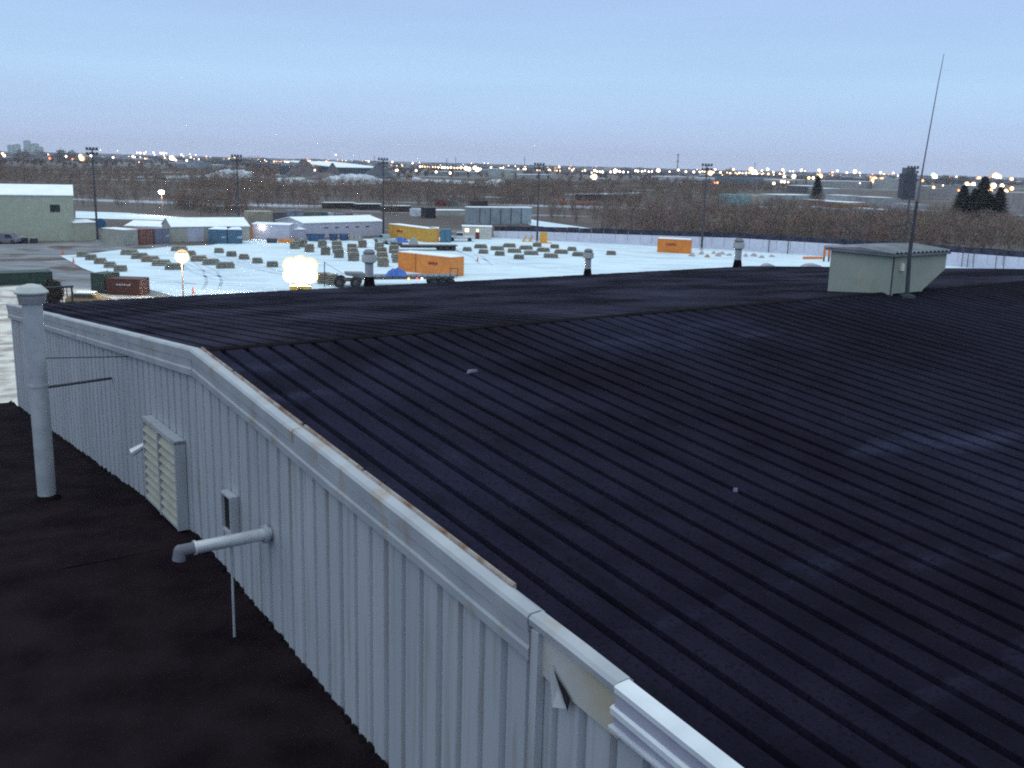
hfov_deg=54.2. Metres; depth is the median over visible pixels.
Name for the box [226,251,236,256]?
timber stack
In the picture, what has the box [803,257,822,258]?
orange barrier
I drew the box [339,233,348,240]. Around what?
skip
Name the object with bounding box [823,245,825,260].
orange post
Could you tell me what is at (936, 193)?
building
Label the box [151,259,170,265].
timber stack
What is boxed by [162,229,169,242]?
door
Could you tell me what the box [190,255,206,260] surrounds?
timber stack
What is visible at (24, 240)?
bin
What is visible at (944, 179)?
skyline trees
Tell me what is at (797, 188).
building
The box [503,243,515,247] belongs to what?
timber stack
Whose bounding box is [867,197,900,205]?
building
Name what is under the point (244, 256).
timber stack
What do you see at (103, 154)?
building
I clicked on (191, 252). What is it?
timber stack
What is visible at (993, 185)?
street light
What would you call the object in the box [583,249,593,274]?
roof vent
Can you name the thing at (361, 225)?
long building
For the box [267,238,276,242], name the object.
dark drum
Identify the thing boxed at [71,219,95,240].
annex
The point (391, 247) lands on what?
timber stack
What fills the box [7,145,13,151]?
office tower
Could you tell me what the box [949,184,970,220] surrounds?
spruce tree
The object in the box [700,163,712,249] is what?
light mast
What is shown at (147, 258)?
timber stack
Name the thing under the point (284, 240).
orange barrier
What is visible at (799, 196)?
building
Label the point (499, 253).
timber stack
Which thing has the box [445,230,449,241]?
door
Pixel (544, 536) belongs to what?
metal building
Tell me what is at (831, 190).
building
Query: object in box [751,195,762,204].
building
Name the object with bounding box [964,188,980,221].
spruce tree
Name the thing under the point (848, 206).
building
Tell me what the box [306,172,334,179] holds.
earth mound
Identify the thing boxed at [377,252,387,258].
timber stack
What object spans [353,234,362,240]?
grey heap
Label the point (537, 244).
timber stack
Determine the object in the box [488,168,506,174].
building
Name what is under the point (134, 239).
door
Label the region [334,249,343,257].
timber stack
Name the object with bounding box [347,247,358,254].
timber stack
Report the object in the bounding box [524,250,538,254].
timber stack
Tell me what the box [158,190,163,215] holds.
street lamp
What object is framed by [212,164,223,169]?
building
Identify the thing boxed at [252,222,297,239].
site building
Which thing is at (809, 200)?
building
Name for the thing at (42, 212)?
warehouse
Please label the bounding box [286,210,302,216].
container
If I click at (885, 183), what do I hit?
building
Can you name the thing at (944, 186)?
building
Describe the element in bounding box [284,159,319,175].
earth mound
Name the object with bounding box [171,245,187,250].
timber stack
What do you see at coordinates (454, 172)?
building
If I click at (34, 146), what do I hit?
office tower
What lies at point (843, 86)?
sky
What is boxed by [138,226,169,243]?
shipping container
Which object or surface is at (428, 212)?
wagon
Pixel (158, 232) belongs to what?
door
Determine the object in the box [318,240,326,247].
timber stack
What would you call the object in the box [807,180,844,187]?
building
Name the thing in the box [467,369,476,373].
scrap
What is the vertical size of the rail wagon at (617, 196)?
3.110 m
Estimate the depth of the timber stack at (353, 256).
156.66 m
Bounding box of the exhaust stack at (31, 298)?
[13,284,127,501]
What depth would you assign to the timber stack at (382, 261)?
149.32 m
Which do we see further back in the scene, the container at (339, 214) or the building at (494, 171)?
the building at (494, 171)
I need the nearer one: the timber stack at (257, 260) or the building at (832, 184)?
the timber stack at (257, 260)
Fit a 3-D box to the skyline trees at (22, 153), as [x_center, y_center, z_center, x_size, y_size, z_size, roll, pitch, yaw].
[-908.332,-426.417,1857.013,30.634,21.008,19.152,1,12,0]
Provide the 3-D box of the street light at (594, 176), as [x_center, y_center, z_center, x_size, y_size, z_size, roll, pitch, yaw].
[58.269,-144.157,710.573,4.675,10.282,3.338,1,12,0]
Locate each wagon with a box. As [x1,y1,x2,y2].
[322,202,355,208]
[353,203,381,209]
[380,205,410,211]
[421,207,435,217]
[436,199,446,205]
[447,200,457,205]
[470,201,487,205]
[575,194,603,199]
[602,195,641,201]
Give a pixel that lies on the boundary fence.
(996, 258)
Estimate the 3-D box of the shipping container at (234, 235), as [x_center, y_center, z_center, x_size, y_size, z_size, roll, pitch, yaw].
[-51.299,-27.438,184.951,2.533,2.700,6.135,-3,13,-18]
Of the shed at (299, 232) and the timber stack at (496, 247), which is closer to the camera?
the timber stack at (496, 247)
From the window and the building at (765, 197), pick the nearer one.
the window
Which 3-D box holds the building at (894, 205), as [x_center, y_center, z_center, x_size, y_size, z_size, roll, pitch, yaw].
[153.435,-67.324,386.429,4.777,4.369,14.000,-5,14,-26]
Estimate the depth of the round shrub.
103.79 m
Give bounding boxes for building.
[0,400,388,767]
[6,266,1023,767]
[11,153,47,156]
[66,153,120,156]
[128,158,151,160]
[168,162,185,167]
[185,162,211,170]
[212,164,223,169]
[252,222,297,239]
[275,215,381,238]
[280,160,373,174]
[431,171,476,174]
[471,169,487,174]
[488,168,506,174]
[502,169,522,176]
[510,174,547,179]
[651,176,689,181]
[695,177,711,181]
[715,177,766,185]
[719,194,750,204]
[742,194,770,203]
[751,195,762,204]
[760,194,812,199]
[764,179,805,184]
[786,185,820,192]
[803,199,831,205]
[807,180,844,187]
[807,188,838,193]
[823,201,864,207]
[826,195,856,199]
[834,203,869,208]
[844,181,872,188]
[855,196,891,202]
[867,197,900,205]
[873,179,898,188]
[891,203,928,212]
[900,209,939,215]
[915,181,922,191]
[916,188,949,199]
[935,185,951,193]
[951,185,976,195]
[989,214,1023,225]
[990,192,1023,214]
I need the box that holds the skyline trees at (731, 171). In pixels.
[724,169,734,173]
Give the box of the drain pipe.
[172,525,271,636]
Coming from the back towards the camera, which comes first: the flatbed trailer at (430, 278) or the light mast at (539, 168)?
the light mast at (539, 168)
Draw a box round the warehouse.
[0,184,73,240]
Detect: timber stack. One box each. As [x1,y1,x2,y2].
[76,251,88,256]
[85,254,96,259]
[94,258,106,263]
[104,261,116,267]
[114,265,126,271]
[120,249,138,254]
[131,253,148,258]
[140,256,159,261]
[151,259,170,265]
[164,263,183,269]
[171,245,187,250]
[186,250,195,255]
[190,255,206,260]
[202,258,219,264]
[214,248,223,252]
[216,262,234,268]
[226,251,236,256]
[239,254,249,259]
[252,257,262,262]
[266,261,277,266]
[290,241,299,248]
[298,239,306,246]
[304,244,314,251]
[317,272,329,283]
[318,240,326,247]
[321,246,330,254]
[326,273,337,284]
[331,241,342,248]
[332,245,342,252]
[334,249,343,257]
[347,243,357,251]
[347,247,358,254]
[348,252,359,260]
[358,240,366,247]
[374,242,383,249]
[376,247,386,254]
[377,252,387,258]
[377,257,388,266]
[389,245,398,252]
[391,249,400,257]
[392,253,397,262]
[462,247,471,250]
[474,244,486,247]
[478,249,488,253]
[490,246,503,249]
[495,251,504,255]
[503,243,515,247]
[507,248,521,252]
[514,254,523,258]
[519,245,532,249]
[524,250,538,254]
[533,243,541,246]
[536,247,549,251]
[543,253,557,257]
[550,244,558,247]
[554,249,567,253]
[567,246,576,250]
[572,251,582,255]
[606,250,615,254]
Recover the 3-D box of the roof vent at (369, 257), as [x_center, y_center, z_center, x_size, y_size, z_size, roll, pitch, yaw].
[-5.348,-4.336,37.497,0.544,1.393,0.544,-7,15,-34]
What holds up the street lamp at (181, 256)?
on the snow yard at (602, 262)
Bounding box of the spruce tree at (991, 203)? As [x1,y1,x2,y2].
[979,194,995,217]
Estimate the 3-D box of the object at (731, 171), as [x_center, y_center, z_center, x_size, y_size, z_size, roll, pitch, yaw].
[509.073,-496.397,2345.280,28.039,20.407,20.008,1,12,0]
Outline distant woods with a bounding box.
[0,154,1023,185]
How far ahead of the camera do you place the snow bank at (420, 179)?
779.61 m
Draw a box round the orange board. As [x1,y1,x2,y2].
[538,232,551,243]
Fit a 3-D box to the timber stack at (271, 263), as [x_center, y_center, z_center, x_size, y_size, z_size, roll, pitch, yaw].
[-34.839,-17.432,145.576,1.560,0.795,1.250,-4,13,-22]
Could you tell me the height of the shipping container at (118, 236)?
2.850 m
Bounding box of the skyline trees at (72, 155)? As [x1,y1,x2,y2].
[65,151,78,157]
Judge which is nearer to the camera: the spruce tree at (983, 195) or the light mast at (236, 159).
the light mast at (236, 159)
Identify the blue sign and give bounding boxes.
[98,218,105,235]
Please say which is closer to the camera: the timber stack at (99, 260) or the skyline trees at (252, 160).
the timber stack at (99, 260)
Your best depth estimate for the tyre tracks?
144.80 m
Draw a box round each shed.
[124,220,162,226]
[161,217,249,241]
[294,227,304,239]
[436,209,464,215]
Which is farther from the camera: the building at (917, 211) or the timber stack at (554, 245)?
the building at (917, 211)
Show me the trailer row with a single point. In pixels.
(494, 215)
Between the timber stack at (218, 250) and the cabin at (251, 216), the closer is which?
the timber stack at (218, 250)
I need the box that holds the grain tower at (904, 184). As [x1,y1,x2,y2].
[897,168,916,199]
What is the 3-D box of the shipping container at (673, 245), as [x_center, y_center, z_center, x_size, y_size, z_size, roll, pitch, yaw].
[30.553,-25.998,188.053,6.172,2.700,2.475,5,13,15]
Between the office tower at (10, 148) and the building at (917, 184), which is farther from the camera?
the office tower at (10, 148)
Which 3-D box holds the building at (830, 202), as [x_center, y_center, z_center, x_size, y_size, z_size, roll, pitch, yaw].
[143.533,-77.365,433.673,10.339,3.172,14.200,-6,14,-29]
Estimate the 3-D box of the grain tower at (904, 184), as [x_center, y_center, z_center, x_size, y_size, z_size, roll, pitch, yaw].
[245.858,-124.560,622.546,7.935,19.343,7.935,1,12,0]
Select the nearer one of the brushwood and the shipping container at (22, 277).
the shipping container at (22, 277)
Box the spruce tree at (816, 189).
[809,175,824,199]
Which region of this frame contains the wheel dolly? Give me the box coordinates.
[326,275,361,287]
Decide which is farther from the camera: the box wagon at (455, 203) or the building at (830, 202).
the building at (830, 202)
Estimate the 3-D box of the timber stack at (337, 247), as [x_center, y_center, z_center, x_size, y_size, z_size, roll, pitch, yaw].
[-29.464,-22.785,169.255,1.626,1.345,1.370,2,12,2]
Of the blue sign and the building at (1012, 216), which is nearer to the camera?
the blue sign
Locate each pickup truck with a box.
[373,234,396,243]
[451,232,473,241]
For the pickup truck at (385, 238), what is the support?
on the snow yard at (602, 262)
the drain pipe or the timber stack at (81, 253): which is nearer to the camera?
the drain pipe
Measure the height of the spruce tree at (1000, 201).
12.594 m
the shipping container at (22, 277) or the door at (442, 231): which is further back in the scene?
the door at (442, 231)
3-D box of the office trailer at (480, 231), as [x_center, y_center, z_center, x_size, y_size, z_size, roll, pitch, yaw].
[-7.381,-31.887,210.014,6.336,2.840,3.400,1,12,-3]
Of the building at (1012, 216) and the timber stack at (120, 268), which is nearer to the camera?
the timber stack at (120, 268)
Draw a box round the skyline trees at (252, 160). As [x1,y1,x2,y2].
[232,157,273,164]
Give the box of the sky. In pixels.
[0,0,1023,177]
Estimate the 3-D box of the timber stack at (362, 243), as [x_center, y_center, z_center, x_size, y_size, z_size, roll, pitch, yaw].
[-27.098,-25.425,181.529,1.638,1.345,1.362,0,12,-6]
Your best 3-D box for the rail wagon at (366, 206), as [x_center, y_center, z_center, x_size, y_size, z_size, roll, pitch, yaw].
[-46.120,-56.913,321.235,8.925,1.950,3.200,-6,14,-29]
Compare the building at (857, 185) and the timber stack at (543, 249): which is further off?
the building at (857, 185)
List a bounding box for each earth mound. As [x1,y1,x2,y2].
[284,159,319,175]
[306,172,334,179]
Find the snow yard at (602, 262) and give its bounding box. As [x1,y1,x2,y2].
[62,237,986,295]
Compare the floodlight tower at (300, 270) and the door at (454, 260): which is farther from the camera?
the door at (454, 260)
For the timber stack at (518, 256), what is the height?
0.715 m
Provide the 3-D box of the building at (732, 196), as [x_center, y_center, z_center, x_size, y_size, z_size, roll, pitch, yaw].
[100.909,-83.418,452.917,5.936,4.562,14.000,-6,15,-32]
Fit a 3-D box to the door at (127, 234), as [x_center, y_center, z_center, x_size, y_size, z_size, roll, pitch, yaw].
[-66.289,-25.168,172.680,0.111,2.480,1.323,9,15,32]
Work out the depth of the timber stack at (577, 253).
175.05 m
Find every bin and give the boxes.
[19,237,27,243]
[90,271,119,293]
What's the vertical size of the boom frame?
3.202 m
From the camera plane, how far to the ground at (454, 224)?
366.49 m
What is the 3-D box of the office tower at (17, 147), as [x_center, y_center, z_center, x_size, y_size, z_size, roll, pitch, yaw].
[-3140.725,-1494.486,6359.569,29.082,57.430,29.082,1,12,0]
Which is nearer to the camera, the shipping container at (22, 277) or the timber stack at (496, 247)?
the shipping container at (22, 277)
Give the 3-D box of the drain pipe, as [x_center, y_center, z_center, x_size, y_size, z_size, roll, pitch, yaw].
[-3.895,2.746,13.547,1.337,1.536,0.257,-7,15,-34]
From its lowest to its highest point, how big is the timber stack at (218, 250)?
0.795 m
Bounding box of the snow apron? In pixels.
[0,286,153,405]
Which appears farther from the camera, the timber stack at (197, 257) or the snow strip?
the snow strip
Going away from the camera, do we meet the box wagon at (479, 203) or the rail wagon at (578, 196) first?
the box wagon at (479, 203)
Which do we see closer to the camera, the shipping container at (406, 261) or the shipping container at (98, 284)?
the shipping container at (98, 284)
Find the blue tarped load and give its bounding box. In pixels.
[386,267,407,275]
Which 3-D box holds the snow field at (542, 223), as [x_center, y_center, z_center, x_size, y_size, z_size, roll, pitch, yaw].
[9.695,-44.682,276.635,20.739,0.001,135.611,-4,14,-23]
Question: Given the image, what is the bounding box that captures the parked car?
[65,291,111,302]
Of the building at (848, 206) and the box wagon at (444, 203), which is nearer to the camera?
the box wagon at (444, 203)
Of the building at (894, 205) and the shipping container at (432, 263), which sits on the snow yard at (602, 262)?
the shipping container at (432, 263)
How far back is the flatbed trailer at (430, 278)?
127.88 m
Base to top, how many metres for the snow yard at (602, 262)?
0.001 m
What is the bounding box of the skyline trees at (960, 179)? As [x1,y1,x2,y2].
[954,176,969,184]
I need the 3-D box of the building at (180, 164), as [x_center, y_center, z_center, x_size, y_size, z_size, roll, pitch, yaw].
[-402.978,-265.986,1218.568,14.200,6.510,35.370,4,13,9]
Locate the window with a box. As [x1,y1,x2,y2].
[50,205,59,211]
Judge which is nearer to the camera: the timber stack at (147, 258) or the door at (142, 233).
the timber stack at (147, 258)
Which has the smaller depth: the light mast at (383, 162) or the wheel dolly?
the wheel dolly
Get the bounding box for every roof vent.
[362,249,376,285]
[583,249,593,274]
[733,238,744,266]
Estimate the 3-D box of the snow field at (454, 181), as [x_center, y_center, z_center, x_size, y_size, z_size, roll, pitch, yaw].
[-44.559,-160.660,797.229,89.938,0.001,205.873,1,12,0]
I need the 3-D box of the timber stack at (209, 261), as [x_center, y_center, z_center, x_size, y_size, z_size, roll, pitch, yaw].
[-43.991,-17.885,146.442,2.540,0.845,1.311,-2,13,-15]
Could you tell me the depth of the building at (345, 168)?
932.60 m
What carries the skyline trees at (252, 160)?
on the ground at (454, 224)
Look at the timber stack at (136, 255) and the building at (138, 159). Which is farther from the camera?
the building at (138, 159)
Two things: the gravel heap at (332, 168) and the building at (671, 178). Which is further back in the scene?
the building at (671, 178)
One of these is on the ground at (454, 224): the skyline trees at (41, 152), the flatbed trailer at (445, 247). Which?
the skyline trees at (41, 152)
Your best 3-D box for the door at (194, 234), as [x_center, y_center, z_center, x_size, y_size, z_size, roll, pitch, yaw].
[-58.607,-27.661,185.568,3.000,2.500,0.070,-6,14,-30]
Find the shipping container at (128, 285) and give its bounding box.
[105,276,149,295]
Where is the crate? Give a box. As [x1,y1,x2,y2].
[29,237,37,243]
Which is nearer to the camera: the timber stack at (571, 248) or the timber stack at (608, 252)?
the timber stack at (608, 252)
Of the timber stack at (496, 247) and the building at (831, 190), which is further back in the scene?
the building at (831, 190)
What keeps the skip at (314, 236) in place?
on the snow yard at (602, 262)
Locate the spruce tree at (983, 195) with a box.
[964,176,996,222]
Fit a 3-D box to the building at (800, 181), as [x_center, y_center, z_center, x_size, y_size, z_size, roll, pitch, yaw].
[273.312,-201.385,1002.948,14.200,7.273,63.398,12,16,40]
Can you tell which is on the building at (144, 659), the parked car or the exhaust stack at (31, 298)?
the exhaust stack at (31, 298)
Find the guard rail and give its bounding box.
[16,285,73,304]
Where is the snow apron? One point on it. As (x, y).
(8, 390)
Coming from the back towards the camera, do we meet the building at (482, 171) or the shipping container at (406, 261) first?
the building at (482, 171)
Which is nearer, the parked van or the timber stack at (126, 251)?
the timber stack at (126, 251)
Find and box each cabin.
[244,210,272,224]
[410,208,420,215]
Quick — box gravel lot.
[0,242,199,296]
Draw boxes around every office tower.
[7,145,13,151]
[14,144,20,152]
[23,140,30,152]
[30,143,38,152]
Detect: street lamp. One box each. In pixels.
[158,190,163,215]
[175,249,188,295]
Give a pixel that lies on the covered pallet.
(413, 240)
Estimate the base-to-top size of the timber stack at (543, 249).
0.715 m
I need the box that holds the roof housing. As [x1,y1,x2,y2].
[825,243,951,295]
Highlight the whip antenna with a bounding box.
[899,55,943,298]
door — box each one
[124,231,130,244]
[131,230,137,244]
[139,230,146,243]
[146,230,153,243]
[155,229,162,242]
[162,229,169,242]
[187,228,203,241]
[441,230,444,241]
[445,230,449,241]
[452,258,457,273]
[458,258,463,275]
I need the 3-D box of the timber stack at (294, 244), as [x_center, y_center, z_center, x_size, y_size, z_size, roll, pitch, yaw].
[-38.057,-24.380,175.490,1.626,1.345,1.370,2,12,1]
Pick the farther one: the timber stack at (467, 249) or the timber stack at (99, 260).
the timber stack at (467, 249)
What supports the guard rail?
on the metal building at (544, 536)
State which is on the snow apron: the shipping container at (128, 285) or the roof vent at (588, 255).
the shipping container at (128, 285)
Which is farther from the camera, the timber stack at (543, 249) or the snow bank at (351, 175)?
the snow bank at (351, 175)
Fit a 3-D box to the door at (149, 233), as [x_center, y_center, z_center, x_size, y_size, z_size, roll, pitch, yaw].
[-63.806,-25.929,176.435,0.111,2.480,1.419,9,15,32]
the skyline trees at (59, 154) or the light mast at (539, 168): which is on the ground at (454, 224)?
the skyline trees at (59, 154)
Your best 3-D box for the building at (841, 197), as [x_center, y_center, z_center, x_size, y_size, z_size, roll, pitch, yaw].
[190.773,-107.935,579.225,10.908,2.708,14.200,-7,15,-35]
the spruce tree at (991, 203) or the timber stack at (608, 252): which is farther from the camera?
the spruce tree at (991, 203)
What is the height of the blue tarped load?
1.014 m
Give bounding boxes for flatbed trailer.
[344,268,457,282]
[390,242,457,250]
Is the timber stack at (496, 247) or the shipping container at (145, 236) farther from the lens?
the timber stack at (496, 247)
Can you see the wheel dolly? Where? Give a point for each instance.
(340, 281)
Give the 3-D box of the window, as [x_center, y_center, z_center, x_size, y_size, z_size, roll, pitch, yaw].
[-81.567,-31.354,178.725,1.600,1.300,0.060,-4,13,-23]
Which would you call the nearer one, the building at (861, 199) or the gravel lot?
the gravel lot
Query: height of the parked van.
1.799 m
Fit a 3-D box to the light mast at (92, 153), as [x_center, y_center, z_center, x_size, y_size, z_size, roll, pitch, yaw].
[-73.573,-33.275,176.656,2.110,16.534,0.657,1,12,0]
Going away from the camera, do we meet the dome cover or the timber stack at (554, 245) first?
the dome cover
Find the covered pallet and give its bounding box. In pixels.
[409,237,417,243]
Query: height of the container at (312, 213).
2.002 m
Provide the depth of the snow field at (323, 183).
695.72 m
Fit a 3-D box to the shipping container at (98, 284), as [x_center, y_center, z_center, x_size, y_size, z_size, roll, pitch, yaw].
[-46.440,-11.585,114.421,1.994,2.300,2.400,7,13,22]
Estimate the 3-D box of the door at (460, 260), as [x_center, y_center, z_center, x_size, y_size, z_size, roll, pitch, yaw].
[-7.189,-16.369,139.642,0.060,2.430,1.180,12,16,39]
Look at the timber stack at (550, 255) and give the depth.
170.72 m
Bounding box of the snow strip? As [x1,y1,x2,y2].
[76,211,173,219]
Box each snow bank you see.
[206,169,263,177]
[323,173,380,181]
[397,177,422,181]
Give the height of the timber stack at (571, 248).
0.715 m
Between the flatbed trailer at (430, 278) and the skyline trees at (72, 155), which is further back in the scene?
the skyline trees at (72, 155)
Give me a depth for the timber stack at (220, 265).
141.84 m
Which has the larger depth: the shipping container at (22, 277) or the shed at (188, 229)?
the shed at (188, 229)
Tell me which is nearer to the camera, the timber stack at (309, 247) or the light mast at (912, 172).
the timber stack at (309, 247)
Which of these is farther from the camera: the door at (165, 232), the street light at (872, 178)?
the street light at (872, 178)
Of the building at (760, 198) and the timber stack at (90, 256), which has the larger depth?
the building at (760, 198)
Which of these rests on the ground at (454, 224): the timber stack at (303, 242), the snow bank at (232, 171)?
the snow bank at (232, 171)
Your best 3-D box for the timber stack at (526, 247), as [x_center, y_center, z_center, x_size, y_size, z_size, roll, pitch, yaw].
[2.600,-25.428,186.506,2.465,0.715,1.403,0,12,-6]
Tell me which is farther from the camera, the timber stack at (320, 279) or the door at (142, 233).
the door at (142, 233)
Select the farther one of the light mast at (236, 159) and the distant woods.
the distant woods
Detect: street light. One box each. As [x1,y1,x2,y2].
[79,155,84,160]
[591,173,596,179]
[870,176,877,183]
[990,172,998,177]
[990,182,995,188]
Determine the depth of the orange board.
202.01 m
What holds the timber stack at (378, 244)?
on the snow yard at (602, 262)
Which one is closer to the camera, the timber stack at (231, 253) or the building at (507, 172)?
the timber stack at (231, 253)
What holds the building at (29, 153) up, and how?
on the ground at (454, 224)
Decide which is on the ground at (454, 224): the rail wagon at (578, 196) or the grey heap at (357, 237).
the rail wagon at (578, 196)
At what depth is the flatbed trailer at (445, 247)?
179.04 m
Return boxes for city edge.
[0,151,1023,184]
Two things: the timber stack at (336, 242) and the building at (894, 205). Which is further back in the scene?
the building at (894, 205)
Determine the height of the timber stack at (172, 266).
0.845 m
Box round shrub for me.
[42,279,64,302]
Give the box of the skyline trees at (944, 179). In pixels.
[937,174,955,184]
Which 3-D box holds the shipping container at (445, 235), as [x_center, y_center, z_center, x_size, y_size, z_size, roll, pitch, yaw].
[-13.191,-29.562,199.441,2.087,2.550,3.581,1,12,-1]
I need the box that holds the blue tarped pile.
[395,236,408,242]
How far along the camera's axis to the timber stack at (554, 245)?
190.49 m
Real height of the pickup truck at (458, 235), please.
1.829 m
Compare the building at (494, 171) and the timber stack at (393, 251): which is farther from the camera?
the building at (494, 171)
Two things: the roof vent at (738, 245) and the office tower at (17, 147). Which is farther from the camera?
the office tower at (17, 147)
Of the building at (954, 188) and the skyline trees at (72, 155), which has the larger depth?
the skyline trees at (72, 155)
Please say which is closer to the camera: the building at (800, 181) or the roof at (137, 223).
the roof at (137, 223)
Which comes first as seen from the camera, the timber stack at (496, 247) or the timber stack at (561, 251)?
the timber stack at (561, 251)
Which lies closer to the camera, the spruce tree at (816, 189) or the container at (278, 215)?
the container at (278, 215)
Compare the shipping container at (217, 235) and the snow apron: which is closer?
the snow apron
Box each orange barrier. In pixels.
[278,239,293,242]
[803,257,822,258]
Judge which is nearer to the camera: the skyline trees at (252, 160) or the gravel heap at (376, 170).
the gravel heap at (376, 170)
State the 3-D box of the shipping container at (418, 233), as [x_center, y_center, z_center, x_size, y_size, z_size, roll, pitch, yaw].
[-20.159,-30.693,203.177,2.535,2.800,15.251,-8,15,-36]
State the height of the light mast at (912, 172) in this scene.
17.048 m
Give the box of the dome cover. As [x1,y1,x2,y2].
[801,263,821,266]
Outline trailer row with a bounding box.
[465,206,531,223]
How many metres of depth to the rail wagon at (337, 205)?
322.90 m
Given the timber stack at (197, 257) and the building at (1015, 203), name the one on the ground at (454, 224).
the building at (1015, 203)
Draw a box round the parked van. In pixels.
[0,233,21,243]
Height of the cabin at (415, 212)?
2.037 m
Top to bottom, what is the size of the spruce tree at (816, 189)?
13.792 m
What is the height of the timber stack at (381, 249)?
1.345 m
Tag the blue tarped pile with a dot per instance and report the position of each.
(401, 239)
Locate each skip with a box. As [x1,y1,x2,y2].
[306,233,324,240]
[329,233,337,240]
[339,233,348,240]
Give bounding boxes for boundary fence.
[493,226,1023,268]
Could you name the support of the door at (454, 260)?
in the shipping container at (432, 263)
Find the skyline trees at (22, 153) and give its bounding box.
[12,149,30,158]
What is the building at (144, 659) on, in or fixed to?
on the ground at (454, 224)
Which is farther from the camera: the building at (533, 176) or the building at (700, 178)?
the building at (700, 178)
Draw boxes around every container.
[0,269,52,284]
[101,227,137,245]
[120,227,153,244]
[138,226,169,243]
[208,227,230,243]
[227,227,242,243]
[273,212,286,221]
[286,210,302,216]
[303,211,321,215]
[334,213,345,215]
[388,223,437,241]
[398,250,424,272]
[416,252,463,275]
[440,228,450,242]
[657,237,691,253]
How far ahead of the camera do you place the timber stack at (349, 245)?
172.26 m
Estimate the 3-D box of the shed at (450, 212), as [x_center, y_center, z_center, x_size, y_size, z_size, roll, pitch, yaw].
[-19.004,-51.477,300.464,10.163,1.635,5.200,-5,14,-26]
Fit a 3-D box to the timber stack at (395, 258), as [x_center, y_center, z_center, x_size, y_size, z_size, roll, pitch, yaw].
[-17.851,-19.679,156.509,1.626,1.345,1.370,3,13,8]
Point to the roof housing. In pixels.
(873, 268)
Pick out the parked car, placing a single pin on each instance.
(78, 296)
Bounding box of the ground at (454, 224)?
[0,151,1023,265]
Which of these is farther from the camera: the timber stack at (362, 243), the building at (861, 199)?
the building at (861, 199)
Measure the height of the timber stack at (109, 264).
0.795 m
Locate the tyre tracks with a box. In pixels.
[149,241,802,288]
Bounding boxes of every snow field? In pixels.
[278,178,388,184]
[426,179,495,185]
[529,219,591,232]
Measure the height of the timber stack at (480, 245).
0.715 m
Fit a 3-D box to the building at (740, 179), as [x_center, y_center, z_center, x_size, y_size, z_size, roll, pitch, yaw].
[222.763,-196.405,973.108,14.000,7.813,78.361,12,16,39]
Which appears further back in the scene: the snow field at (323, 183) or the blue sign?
the snow field at (323, 183)
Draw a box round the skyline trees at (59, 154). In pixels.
[54,149,67,158]
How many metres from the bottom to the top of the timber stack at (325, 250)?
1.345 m
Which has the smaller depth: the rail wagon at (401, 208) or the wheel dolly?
the wheel dolly
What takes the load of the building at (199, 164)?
on the ground at (454, 224)
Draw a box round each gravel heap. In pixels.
[326,163,339,174]
[365,164,395,178]
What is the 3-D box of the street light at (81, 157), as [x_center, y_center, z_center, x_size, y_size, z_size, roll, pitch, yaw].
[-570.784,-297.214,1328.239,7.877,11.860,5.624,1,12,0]
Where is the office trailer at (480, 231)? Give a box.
[462,225,491,238]
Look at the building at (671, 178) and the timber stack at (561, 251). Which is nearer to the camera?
the timber stack at (561, 251)
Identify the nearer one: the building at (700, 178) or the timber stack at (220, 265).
the timber stack at (220, 265)
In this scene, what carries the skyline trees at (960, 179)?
on the ground at (454, 224)
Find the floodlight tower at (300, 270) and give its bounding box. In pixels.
[282,255,317,289]
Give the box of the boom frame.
[324,262,342,286]
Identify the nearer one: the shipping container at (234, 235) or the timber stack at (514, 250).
the timber stack at (514, 250)
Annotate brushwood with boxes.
[0,164,1023,250]
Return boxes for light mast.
[85,147,99,242]
[231,154,241,216]
[378,158,387,233]
[534,163,544,242]
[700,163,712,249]
[904,166,918,241]
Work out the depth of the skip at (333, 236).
195.03 m
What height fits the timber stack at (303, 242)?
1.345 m
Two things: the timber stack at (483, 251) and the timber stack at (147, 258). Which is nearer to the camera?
the timber stack at (147, 258)
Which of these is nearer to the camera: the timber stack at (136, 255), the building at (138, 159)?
the timber stack at (136, 255)
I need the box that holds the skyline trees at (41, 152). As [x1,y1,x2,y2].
[31,150,51,156]
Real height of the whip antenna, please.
5.948 m
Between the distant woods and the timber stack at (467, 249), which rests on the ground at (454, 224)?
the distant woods
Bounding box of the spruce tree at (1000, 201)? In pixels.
[987,186,1010,213]
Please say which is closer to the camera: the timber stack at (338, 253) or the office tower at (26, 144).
the timber stack at (338, 253)
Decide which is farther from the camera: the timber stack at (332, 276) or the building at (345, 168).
the building at (345, 168)

